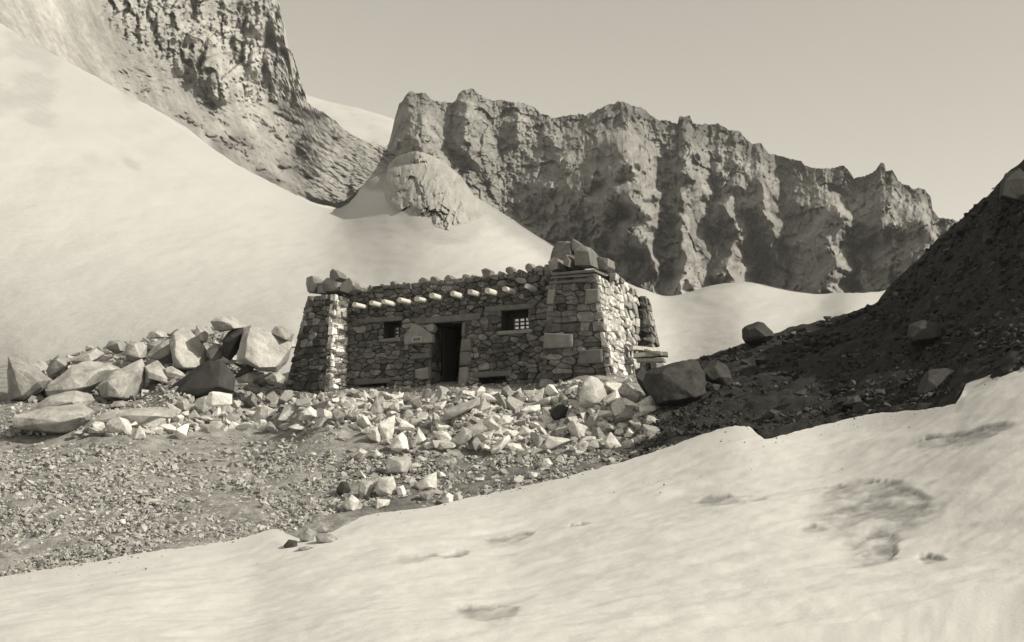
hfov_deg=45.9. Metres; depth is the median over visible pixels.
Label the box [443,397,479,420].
stone
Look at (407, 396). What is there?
stone
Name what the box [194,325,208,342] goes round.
boulder
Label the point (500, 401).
stone
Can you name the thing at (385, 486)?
stone
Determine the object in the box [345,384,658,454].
rubble
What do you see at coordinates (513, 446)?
stone
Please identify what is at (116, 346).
boulder
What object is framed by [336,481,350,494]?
stone
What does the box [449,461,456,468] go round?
stone
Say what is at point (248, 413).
stone
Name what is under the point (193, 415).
stone
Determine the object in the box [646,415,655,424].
stone
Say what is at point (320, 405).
stone
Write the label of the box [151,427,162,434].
stone
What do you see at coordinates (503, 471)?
stone
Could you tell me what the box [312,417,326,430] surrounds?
stone
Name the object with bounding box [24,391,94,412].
boulder
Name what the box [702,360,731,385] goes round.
boulder
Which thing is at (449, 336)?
door
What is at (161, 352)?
boulder
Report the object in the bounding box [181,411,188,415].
stone
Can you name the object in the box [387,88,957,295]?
rocky ridge
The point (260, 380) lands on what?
boulder
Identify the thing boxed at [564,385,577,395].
stone
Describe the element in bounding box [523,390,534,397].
stone
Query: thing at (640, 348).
plank
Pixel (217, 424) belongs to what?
stone
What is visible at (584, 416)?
stone
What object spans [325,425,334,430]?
stone
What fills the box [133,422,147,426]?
stone
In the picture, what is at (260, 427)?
stone
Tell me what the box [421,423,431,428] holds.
stone
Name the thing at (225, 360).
boulder
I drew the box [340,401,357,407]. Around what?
stone
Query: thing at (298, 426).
stone
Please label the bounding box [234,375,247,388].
boulder
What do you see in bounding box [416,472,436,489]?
stone
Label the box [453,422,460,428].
stone
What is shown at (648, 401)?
stone
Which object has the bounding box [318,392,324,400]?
stone
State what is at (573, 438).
stone
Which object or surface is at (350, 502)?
stone
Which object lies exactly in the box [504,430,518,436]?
stone
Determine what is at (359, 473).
stone
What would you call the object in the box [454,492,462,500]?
stone
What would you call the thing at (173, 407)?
stone
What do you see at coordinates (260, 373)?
boulder
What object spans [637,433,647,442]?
stone
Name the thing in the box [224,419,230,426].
stone
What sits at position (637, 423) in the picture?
stone
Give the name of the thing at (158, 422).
stone
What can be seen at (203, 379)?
boulder
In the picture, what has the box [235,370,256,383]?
boulder
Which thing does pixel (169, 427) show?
stone
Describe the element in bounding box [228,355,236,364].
boulder
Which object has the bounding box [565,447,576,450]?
stone
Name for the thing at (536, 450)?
stone
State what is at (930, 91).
sky
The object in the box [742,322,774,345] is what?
boulder
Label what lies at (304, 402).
stone
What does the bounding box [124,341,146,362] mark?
boulder
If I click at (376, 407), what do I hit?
stone
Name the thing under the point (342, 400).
stone
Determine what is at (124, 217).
snowfield
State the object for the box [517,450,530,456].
stone
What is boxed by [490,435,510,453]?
stone
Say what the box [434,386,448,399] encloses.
stone
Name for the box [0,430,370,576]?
scree
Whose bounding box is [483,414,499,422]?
stone
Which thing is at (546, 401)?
stone
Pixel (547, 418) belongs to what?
stone
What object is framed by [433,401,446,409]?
stone
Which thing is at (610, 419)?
stone
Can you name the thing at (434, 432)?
stone
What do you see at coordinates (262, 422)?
stone
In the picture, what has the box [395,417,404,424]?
stone
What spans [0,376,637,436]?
scree
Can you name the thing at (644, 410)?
stone
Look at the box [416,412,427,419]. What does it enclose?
stone
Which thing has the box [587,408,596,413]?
stone
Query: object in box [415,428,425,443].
stone
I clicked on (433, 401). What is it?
stone
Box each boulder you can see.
[7,353,51,400]
[12,404,93,433]
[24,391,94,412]
[32,362,47,374]
[45,361,120,396]
[46,354,70,378]
[57,367,68,375]
[69,349,104,364]
[86,388,94,393]
[94,407,175,423]
[97,359,145,400]
[105,340,126,352]
[110,401,127,407]
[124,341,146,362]
[145,360,167,381]
[146,330,167,338]
[146,339,172,363]
[148,342,157,349]
[164,366,184,379]
[168,360,234,397]
[169,327,210,371]
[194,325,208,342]
[194,326,214,335]
[206,343,221,360]
[210,316,246,331]
[218,356,228,364]
[220,330,230,340]
[222,328,243,360]
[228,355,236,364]
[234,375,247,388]
[235,365,253,377]
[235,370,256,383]
[236,324,292,371]
[254,374,267,386]
[256,371,264,375]
[264,372,285,383]
[270,326,293,341]
[278,381,286,390]
[635,366,649,396]
[642,360,705,405]
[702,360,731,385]
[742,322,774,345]
[907,319,941,346]
[917,368,954,396]
[999,168,1023,201]
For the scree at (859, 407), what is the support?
on the ground
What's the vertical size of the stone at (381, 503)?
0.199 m
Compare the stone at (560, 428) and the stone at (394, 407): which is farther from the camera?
the stone at (394, 407)
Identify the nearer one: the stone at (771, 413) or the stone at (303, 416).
the stone at (771, 413)
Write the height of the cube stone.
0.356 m
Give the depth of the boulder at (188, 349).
31.20 m
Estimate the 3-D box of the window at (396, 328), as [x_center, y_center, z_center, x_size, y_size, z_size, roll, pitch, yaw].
[-3.008,0.301,32.651,0.599,0.499,0.104,-4,-10,25]
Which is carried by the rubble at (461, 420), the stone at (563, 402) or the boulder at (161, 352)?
the stone at (563, 402)
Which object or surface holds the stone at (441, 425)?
on the stone at (434, 432)
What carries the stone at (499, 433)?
on the ground
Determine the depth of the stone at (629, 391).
26.02 m
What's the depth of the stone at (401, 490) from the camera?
21.06 m
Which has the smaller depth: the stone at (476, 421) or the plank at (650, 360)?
the stone at (476, 421)
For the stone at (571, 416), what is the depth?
25.97 m
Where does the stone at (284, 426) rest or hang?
on the ground
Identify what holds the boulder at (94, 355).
on the ground
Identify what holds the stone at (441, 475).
on the ground
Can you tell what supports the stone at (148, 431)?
on the ground
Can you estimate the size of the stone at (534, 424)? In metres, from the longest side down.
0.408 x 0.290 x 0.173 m
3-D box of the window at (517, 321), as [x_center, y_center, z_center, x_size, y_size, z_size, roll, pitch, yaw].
[0.271,0.035,31.115,0.837,0.554,0.104,-4,-10,25]
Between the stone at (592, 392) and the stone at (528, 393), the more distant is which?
the stone at (528, 393)
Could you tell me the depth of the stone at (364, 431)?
25.61 m
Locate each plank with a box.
[625,343,663,356]
[629,346,660,351]
[633,352,667,358]
[636,358,665,362]
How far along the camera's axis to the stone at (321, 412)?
26.17 m
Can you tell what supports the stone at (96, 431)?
on the ground
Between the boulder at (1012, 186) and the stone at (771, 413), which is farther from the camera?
the boulder at (1012, 186)
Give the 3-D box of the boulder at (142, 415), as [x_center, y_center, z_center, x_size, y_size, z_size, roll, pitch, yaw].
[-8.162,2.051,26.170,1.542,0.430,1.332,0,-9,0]
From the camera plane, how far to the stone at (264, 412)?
28.55 m
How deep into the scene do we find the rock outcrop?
169.16 m
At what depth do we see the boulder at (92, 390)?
30.56 m
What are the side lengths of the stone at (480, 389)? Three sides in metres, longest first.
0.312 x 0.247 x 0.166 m
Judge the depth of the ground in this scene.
24.26 m
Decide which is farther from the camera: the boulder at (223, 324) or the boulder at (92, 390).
the boulder at (223, 324)
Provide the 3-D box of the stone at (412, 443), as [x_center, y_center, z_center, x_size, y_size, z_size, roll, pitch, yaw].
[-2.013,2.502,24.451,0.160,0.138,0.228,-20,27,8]
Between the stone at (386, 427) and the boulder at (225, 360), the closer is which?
the stone at (386, 427)
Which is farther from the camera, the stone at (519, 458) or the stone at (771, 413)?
the stone at (519, 458)
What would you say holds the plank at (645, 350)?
on the plank at (645, 355)
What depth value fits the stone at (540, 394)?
28.00 m
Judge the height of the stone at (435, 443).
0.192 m
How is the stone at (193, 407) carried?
on the ground
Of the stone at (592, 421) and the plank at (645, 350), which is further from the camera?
the plank at (645, 350)
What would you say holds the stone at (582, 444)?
on the ground
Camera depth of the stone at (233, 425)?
27.48 m
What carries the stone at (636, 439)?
on the ground
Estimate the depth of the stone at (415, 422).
25.61 m
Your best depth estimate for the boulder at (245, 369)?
30.58 m
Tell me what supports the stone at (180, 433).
on the ground
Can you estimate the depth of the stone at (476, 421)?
24.91 m
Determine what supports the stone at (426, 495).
on the ground
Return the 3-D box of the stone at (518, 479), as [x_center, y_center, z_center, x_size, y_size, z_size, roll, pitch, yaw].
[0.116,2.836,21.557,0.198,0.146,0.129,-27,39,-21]
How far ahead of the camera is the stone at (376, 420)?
26.43 m
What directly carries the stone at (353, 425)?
on the ground
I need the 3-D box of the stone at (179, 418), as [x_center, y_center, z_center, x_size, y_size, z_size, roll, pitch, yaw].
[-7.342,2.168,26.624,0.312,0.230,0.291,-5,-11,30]
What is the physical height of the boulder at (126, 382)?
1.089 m
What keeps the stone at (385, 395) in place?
on the stone at (399, 396)
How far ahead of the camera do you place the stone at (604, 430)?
25.17 m
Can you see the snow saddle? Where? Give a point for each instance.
(366, 125)
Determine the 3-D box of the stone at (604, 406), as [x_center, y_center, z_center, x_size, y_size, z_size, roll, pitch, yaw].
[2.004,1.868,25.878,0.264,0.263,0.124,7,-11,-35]
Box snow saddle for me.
[306,95,394,145]
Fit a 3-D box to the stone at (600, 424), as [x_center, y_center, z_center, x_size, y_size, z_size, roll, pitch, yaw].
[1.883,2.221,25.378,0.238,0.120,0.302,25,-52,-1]
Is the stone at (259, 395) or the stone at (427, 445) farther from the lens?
the stone at (259, 395)
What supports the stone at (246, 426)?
on the ground
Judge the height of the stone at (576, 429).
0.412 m
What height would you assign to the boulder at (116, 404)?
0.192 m
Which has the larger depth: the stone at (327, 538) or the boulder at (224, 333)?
the boulder at (224, 333)
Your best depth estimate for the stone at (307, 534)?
16.89 m
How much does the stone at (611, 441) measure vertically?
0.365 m
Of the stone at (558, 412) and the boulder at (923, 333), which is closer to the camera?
the boulder at (923, 333)
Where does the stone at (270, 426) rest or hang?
on the ground
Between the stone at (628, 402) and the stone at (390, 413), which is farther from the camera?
the stone at (390, 413)
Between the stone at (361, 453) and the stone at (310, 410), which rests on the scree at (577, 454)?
the stone at (361, 453)
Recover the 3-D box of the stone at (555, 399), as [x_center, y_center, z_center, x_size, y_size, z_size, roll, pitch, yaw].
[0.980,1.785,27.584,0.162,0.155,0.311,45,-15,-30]
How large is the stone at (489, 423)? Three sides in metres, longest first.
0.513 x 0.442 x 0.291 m
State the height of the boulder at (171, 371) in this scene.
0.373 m
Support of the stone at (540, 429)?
on the ground
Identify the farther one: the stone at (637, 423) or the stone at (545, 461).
the stone at (637, 423)
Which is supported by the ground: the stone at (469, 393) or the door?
the stone at (469, 393)
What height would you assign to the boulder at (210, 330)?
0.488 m
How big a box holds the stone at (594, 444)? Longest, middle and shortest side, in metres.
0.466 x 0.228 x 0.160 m
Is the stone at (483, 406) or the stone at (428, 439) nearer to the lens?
the stone at (428, 439)
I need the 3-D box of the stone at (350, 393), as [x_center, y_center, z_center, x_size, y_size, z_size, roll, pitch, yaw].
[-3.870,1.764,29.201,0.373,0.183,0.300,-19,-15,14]
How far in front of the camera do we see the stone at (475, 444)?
24.53 m
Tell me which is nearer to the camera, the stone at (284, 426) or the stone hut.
the stone at (284, 426)
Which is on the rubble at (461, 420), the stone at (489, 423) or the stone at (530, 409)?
the stone at (530, 409)
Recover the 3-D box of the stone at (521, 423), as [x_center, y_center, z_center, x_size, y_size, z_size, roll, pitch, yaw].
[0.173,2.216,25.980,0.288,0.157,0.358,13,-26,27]
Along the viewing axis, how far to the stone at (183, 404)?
27.15 m
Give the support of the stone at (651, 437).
on the ground
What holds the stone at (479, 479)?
on the ground
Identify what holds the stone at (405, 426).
on the ground
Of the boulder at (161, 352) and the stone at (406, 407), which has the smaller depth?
the stone at (406, 407)
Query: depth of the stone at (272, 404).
29.80 m
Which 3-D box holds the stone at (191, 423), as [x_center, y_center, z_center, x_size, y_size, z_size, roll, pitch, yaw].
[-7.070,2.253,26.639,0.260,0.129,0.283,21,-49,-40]
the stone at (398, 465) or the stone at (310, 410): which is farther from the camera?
the stone at (310, 410)
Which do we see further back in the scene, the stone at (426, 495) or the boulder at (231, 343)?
the boulder at (231, 343)
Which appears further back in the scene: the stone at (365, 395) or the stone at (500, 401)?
the stone at (365, 395)
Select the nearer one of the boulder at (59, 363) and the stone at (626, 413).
the stone at (626, 413)
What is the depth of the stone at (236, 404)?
30.18 m
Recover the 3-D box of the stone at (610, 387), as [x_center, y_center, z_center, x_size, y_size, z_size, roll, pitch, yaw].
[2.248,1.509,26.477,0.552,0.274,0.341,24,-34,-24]
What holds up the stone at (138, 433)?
on the ground
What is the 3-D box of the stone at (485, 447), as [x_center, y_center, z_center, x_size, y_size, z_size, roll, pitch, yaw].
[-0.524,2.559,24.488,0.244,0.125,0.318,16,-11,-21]
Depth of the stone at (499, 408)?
26.19 m
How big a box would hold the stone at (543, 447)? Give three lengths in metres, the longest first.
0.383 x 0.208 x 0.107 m
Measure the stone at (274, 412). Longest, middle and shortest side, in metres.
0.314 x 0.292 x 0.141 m
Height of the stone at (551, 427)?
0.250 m
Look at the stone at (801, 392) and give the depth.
23.30 m
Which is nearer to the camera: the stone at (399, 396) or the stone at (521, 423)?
the stone at (521, 423)
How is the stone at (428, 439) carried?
on the ground
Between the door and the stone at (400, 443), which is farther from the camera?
the door
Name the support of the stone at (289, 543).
on the snow bank
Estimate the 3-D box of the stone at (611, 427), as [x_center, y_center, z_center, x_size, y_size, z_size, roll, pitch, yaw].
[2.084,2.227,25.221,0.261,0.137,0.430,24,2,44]
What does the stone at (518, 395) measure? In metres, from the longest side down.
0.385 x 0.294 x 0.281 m
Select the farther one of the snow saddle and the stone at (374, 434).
the snow saddle
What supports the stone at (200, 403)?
on the ground
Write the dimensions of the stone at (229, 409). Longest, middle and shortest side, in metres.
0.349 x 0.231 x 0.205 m
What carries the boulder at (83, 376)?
on the ground
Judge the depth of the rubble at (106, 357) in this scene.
32.62 m
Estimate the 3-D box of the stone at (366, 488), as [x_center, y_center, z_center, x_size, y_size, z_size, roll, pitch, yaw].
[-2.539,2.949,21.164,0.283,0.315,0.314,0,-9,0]
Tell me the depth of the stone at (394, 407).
27.40 m
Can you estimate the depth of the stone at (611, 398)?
25.92 m
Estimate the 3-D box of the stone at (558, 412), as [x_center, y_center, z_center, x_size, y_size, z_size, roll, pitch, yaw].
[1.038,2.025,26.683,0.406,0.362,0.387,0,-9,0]
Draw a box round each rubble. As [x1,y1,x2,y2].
[26,327,280,403]
[79,392,359,436]
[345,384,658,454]
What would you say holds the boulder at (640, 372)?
on the ground
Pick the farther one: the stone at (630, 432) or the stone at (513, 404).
the stone at (513, 404)
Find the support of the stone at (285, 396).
on the ground
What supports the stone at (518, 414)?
on the ground
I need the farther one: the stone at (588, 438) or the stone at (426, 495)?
the stone at (588, 438)
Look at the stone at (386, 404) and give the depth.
28.24 m
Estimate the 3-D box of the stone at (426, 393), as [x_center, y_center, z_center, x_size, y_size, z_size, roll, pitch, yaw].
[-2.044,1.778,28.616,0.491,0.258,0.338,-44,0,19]
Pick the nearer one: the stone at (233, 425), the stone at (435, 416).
the stone at (435, 416)
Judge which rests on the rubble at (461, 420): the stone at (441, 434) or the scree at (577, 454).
the stone at (441, 434)
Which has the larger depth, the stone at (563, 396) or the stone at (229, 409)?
the stone at (229, 409)
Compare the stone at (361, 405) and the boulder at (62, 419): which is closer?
the boulder at (62, 419)
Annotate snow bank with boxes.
[0,366,1023,641]
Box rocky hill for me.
[0,0,395,207]
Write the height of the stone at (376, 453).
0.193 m
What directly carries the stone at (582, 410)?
on the stone
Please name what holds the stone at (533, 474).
on the ground
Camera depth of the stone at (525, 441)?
24.85 m
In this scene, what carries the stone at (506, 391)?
on the ground
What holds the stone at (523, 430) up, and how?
on the ground
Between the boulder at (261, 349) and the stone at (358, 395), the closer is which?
the stone at (358, 395)
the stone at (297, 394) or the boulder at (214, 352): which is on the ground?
the stone at (297, 394)
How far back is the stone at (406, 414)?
26.79 m
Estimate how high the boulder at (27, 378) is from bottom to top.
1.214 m
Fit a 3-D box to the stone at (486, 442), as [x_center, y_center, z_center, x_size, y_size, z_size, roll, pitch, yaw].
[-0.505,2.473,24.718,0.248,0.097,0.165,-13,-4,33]
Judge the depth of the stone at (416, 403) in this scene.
27.41 m
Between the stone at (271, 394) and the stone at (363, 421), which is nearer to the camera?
the stone at (363, 421)
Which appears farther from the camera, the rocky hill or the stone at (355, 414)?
the rocky hill
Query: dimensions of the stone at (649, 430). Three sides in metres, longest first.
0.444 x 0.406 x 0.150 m
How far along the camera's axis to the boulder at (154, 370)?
29.99 m
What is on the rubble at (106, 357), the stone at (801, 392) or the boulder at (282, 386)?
the boulder at (282, 386)
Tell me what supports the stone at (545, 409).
on the ground
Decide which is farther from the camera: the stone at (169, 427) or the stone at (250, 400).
the stone at (250, 400)
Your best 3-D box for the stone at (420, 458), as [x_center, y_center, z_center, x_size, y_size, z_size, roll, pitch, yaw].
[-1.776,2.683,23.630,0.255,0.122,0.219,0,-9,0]
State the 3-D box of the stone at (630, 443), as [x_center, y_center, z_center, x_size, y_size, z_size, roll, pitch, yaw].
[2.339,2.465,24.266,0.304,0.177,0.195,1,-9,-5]
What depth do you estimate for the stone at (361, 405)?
27.37 m
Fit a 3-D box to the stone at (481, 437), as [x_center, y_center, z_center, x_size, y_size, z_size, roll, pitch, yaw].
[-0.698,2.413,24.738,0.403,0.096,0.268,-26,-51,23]
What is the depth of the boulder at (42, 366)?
33.74 m
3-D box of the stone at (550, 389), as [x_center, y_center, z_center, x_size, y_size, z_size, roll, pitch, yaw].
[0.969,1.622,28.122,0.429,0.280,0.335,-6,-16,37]
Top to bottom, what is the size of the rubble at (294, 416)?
1.772 m
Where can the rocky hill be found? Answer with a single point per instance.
(222, 77)
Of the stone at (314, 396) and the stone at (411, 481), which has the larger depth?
the stone at (314, 396)
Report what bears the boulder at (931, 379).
on the ground
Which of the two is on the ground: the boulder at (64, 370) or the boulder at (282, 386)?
the boulder at (64, 370)
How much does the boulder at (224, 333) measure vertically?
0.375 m
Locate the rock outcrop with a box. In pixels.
[383,151,482,229]
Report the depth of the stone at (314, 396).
29.58 m
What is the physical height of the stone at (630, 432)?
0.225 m
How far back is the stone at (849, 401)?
21.71 m
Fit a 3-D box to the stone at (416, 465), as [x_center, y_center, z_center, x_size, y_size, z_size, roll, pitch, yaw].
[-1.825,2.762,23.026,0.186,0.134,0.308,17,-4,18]
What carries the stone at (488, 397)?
on the stone at (500, 401)
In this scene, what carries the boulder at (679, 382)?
on the ground
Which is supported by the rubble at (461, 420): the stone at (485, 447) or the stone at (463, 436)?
the stone at (463, 436)
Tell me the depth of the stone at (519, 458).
23.39 m
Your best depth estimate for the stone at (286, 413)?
27.19 m
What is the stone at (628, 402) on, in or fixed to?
on the ground
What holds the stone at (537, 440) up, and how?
on the ground
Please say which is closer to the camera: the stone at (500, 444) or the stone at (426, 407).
the stone at (500, 444)
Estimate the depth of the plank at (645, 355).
29.51 m
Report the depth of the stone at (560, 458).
23.56 m
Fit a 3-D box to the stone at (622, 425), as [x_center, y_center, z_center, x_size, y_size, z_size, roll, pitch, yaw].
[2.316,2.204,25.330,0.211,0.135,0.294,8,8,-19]
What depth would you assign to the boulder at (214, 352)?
31.66 m
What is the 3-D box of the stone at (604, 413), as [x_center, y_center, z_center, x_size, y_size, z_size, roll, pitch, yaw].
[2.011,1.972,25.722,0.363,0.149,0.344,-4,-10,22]
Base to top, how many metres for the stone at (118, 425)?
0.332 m
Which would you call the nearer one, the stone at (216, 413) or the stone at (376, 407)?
the stone at (376, 407)
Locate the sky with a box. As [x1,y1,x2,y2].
[279,0,1023,220]
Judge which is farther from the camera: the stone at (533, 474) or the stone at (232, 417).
the stone at (232, 417)
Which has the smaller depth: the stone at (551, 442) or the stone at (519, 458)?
the stone at (519, 458)
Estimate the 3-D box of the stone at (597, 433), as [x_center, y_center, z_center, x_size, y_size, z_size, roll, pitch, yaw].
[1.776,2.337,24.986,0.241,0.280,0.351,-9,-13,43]
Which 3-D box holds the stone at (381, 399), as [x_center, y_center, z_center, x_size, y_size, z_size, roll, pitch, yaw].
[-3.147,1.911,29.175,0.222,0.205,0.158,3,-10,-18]
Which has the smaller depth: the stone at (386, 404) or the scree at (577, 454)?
the scree at (577, 454)
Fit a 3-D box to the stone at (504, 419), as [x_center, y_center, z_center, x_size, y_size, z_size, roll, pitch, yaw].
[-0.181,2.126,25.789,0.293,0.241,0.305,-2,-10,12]
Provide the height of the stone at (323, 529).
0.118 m
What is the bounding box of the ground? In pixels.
[0,160,1023,576]
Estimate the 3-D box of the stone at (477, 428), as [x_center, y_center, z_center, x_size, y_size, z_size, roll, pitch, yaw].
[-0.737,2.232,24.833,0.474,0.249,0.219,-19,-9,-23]
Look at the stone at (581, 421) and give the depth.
25.65 m
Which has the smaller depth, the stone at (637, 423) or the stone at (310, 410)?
the stone at (637, 423)
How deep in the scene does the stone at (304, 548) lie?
16.18 m
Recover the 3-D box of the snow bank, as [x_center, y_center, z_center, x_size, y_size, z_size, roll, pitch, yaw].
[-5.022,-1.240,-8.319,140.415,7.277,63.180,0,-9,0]
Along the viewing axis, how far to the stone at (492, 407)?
26.07 m
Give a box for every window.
[392,324,400,337]
[509,312,528,329]
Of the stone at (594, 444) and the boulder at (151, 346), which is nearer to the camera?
the stone at (594, 444)
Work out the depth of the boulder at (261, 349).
30.64 m
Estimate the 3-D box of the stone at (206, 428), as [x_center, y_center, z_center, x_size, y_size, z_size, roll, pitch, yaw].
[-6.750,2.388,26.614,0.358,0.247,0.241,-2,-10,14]
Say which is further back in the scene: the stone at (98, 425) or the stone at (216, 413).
the stone at (216, 413)
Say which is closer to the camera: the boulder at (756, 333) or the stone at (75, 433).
the stone at (75, 433)
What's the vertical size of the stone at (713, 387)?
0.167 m
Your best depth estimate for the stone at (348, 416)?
26.16 m
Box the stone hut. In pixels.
[286,239,663,394]
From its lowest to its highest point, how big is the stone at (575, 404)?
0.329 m
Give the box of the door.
[442,328,456,381]
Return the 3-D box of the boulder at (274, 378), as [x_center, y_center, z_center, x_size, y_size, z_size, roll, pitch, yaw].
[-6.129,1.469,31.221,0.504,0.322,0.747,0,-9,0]
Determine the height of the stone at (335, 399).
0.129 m
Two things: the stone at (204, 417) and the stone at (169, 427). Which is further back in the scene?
the stone at (204, 417)
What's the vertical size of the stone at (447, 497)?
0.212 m
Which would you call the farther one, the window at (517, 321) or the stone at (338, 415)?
the window at (517, 321)
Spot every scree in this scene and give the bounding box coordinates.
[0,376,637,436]
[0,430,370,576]
[10,378,996,579]
[357,444,673,512]
[640,168,1023,455]
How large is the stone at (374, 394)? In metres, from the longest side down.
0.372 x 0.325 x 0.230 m
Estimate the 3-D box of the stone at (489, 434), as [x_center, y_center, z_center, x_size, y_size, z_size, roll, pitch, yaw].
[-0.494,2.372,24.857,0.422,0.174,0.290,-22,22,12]
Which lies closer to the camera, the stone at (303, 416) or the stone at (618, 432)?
the stone at (618, 432)
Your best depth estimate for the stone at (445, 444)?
24.31 m
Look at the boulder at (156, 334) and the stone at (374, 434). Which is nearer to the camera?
the stone at (374, 434)
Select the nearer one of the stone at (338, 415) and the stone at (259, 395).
the stone at (338, 415)
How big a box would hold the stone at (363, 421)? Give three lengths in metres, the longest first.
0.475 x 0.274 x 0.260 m
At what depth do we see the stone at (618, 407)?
25.57 m
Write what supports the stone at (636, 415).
on the rubble at (461, 420)
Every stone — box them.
[71,430,81,436]
[88,427,104,434]
[91,421,105,429]
[105,417,131,433]
[130,426,145,439]
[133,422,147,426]
[144,429,151,434]
[145,418,165,427]
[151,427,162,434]
[160,424,175,432]
[166,403,181,415]
[171,415,183,423]
[174,423,188,439]
[176,398,191,410]
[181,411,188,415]
[185,420,195,425]
[188,409,200,420]
[189,403,195,411]
[194,395,212,412]
[198,413,213,421]
[199,424,212,432]
[205,391,231,406]
[209,421,222,427]
[212,408,220,417]
[222,405,232,412]
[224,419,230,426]
[225,413,239,420]
[228,421,238,428]
[232,400,240,407]
[238,422,256,429]
[243,393,257,407]
[244,410,254,416]
[251,406,274,422]
[256,392,262,398]
[257,426,264,429]
[259,419,266,425]
[265,389,278,402]
[266,421,277,431]
[269,400,276,407]
[269,408,277,418]
[277,390,293,405]
[278,403,295,421]
[278,423,291,430]
[284,539,296,547]
[289,422,304,429]
[294,391,301,398]
[295,397,310,407]
[298,528,315,541]
[298,546,312,550]
[299,412,311,420]
[301,406,316,417]
[310,400,328,409]
[311,394,317,401]
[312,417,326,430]
[315,534,337,542]
[316,408,331,417]
[316,525,329,532]
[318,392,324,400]
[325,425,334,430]
[329,397,338,401]
[332,410,344,423]
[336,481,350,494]
[337,397,345,404]
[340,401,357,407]
[342,494,359,510]
[345,410,359,421]
[345,413,357,422]
[346,390,359,396]
[348,422,357,429]
[353,393,362,398]
[354,402,366,408]
[356,416,370,427]
[356,470,366,478]
[357,448,366,459]
[358,480,374,497]
[361,427,369,434]
[362,391,370,399]
[368,391,378,397]
[369,397,382,413]
[369,426,380,442]
[370,415,380,423]
[371,449,381,458]
[375,499,389,508]
[376,476,395,495]
[378,391,395,398]
[378,396,384,402]
[379,415,394,439]
[381,402,393,406]
[385,457,411,473]
[386,411,395,417]
[389,403,399,412]
[390,392,403,401]
[391,432,408,452]
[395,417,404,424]
[397,485,405,494]
[398,421,414,430]
[400,409,413,418]
[403,392,413,401]
[403,405,412,410]
[407,478,415,484]
[409,439,415,447]
[410,398,422,409]
[410,418,423,427]
[411,462,421,467]
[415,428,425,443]
[415,455,426,461]
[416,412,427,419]
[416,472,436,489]
[418,490,435,499]
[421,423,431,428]
[422,389,430,399]
[423,405,429,411]
[424,442,433,448]
[425,438,434,441]
[428,397,437,404]
[430,430,437,437]
[431,412,440,420]
[432,440,440,448]
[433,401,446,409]
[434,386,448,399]
[435,421,450,430]
[436,430,451,440]
[436,439,455,449]
[438,472,445,478]
[441,493,453,503]
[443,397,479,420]
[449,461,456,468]
[450,428,471,445]
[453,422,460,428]
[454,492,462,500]
[463,390,474,396]
[465,422,486,436]
[470,419,482,423]
[471,433,488,442]
[471,437,480,452]
[473,477,483,481]
[475,386,484,392]
[475,398,489,412]
[478,393,496,401]
[480,443,491,450]
[482,417,499,430]
[482,440,490,444]
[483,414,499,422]
[484,430,494,439]
[488,405,496,410]
[490,393,506,408]
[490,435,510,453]
[493,429,502,436]
[496,406,503,410]
[498,415,510,424]
[499,468,507,474]
[501,385,513,397]
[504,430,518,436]
[505,395,523,412]
[507,443,521,450]
[512,412,523,419]
[514,391,526,401]
[514,420,525,426]
[514,455,524,464]
[514,475,523,482]
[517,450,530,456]
[518,425,534,436]
[518,438,529,444]
[520,404,540,413]
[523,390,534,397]
[528,420,545,428]
[528,472,537,477]
[530,432,544,448]
[531,388,548,401]
[532,448,542,453]
[535,397,550,405]
[536,426,546,434]
[538,414,554,424]
[539,444,546,452]
[540,458,552,465]
[542,407,550,412]
[544,436,570,449]
[545,384,557,395]
[546,423,557,430]
[550,404,567,419]
[551,396,559,403]
[555,423,568,434]
[556,455,563,462]
[560,392,567,400]
[560,399,568,405]
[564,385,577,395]
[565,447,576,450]
[566,421,589,438]
[567,399,579,409]
[567,412,578,421]
[570,436,578,440]
[576,418,585,424]
[576,438,587,451]
[579,376,606,408]
[579,406,587,413]
[580,412,586,420]
[583,436,595,441]
[585,413,598,430]
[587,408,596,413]
[587,439,601,450]
[591,427,604,438]
[597,410,613,416]
[597,421,605,427]
[601,402,607,409]
[601,428,609,432]
[602,390,619,404]
[603,382,622,392]
[603,423,618,431]
[604,432,620,448]
[606,416,614,422]
[611,397,625,417]
[614,428,623,435]
[615,406,633,423]
[616,422,627,429]
[618,382,640,402]
[622,439,634,447]
[623,398,639,410]
[624,427,635,437]
[629,418,642,429]
[632,411,639,417]
[633,436,640,443]
[636,396,658,408]
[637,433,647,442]
[639,406,655,414]
[643,424,659,436]
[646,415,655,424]
[648,434,658,439]
[705,383,719,390]
[765,409,780,418]
[793,388,807,395]
[841,395,861,406]
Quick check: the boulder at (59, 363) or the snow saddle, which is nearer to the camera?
the boulder at (59, 363)
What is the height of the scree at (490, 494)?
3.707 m
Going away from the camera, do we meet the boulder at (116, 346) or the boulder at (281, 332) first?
the boulder at (281, 332)
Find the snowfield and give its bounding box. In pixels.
[0,23,885,380]

